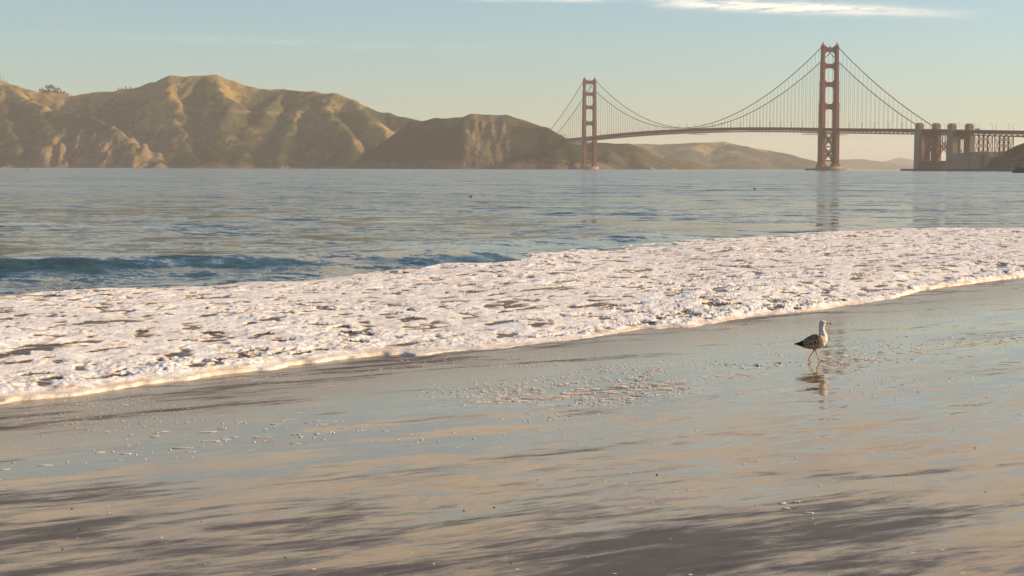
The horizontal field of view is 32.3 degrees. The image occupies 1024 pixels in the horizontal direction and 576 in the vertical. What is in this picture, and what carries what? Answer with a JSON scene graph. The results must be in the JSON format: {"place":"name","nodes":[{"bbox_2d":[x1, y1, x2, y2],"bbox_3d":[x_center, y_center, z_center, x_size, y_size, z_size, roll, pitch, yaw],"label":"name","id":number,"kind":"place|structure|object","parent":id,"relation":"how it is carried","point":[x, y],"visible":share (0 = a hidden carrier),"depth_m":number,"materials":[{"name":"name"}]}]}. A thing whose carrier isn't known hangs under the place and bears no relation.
{"place":"outdoors","nodes":[
{"label":"outdoors","id":0,"kind":"place"},
{"bbox_2d":[0,75,419,168],"bbox_3d":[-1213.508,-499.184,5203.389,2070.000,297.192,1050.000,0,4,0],"label":"headland hills","id":1,"kind":"structure","parent":0,"point":[176,121],"depth_m":5031.69,"materials":[{"name":"brown stone"}]},
{"bbox_2d":[4,98,606,164],"bbox_3d":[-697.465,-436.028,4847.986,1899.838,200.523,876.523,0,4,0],"label":"hillside wood","id":2,"kind":"object","parent":1,"relation":"on","point":[303,148],"visible":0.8,"depth_m":4930.34,"materials":[{"name":"green plant"}]},
{"bbox_2d":[345,114,613,168],"bbox_3d":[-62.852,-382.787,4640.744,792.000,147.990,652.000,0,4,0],"label":"headland bluff","id":3,"kind":"structure","parent":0,"point":[475,141],"depth_m":4512.73,"materials":[{"name":"brown stone"}]},
{"bbox_2d":[0,278,1023,575],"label":"beach","id":4,"kind":"structure","parent":0,"point":[382,492],"depth_m":12.94,"materials":[{"name":"beige sand"}]},
{"bbox_2d":[0,287,1023,574],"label":"foam flecks","id":5,"kind":"object","parent":4,"relation":"on","point":[622,385],"visible":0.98,"depth_m":18.07,"materials":[{"name":"white liquid"}]},
{"bbox_2d":[62,362,985,569],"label":"pebbles","id":6,"kind":"object","parent":4,"relation":"on","point":[537,479],"visible":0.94,"depth_m":12.06,"materials":[{"name":"grey stone"}]},
{"bbox_2d":[794,320,831,361],"bbox_3d":[3.480,0.609,20.402,0.435,0.476,0.188,0,4,-5],"label":"gull","id":7,"kind":"object","parent":4,"relation":"on","point":[814,342],"visible":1,"depth_m":20.35,"materials":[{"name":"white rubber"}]},
{"bbox_2d":[0,168,1023,295],"bbox_3d":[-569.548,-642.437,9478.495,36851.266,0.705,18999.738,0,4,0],"label":"sea","id":8,"kind":"structure","parent":0,"point":[74,228],"depth_m":92.76,"materials":[{"name":"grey liquid"}]},
{"bbox_2d":[0,227,1023,403],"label":"sea foam","id":9,"kind":"object","parent":8,"relation":"on","point":[64,343],"visible":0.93,"depth_m":29.83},
{"bbox_2d":[551,42,1023,170],"bbox_3d":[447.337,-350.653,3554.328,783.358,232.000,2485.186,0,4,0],"label":"suspension bridge","id":10,"kind":"structure","parent":8,"relation":"in","point":[926,141],"depth_m":3149.10,"materials":[{"name":"red paint"}]},
{"bbox_2d":[900,169,1014,170],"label":"sea wall","id":11,"kind":"structure","parent":8,"relation":"in","point":[957,169],"depth_m":2690.80,"materials":[{"name":"concrete"}]},
{"bbox_2d":[918,161,945,168],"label":"fort","id":12,"kind":"structure","parent":11,"relation":"on","point":[931,164],"depth_m":2775.75,"materials":[{"name":"brick"}]},
{"bbox_2d":[1012,166,1023,172],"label":"sea rock","id":13,"kind":"object","parent":8,"relation":"in","point":[1020,169],"visible":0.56,"depth_m":1293.65,"materials":[{"name":"stone"}]},
{"bbox_2d":[0,0,1023,161],"label":"sky","id":14,"kind":"structure","parent":0,"point":[674,63],"materials":[{"name":"blue"}]},
{"bbox_2d":[578,143,715,169],"bbox_3d":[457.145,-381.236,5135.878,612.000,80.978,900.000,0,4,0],"label":"cove slope","id":15,"kind":"structure","parent":0,"point":[624,156],"depth_m":5014.02,"materials":[{"name":"brown plant"}]},
{"bbox_2d":[574,142,829,169],"bbox_3d":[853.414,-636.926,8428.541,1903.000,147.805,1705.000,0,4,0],"label":"town hills","id":16,"kind":"structure","parent":0,"point":[746,158],"depth_m":8230.28,"materials":[{"name":"green plant"}]},
{"bbox_2d":[825,159,913,169],"bbox_3d":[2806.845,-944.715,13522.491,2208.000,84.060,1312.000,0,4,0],"label":"bay island","id":17,"kind":"structure","parent":0,"point":[858,164],"depth_m":13339.11,"materials":[{"name":"grey plant"}]},
{"bbox_2d":[883,157,913,164],"bbox_3d":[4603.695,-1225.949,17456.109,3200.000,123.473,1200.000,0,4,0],"label":"shore hills","id":18,"kind":"structure","parent":0,"point":[899,160],"depth_m":17339.65,"materials":[{"name":"beige plant"}]},
{"bbox_2d":[983,143,1023,170],"bbox_3d":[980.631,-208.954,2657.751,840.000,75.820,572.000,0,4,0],"label":"point bluff","id":19,"kind":"structure","parent":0,"point":[1014,159],"depth_m":2616.93,"materials":[{"name":"brown soil"}]}
]}

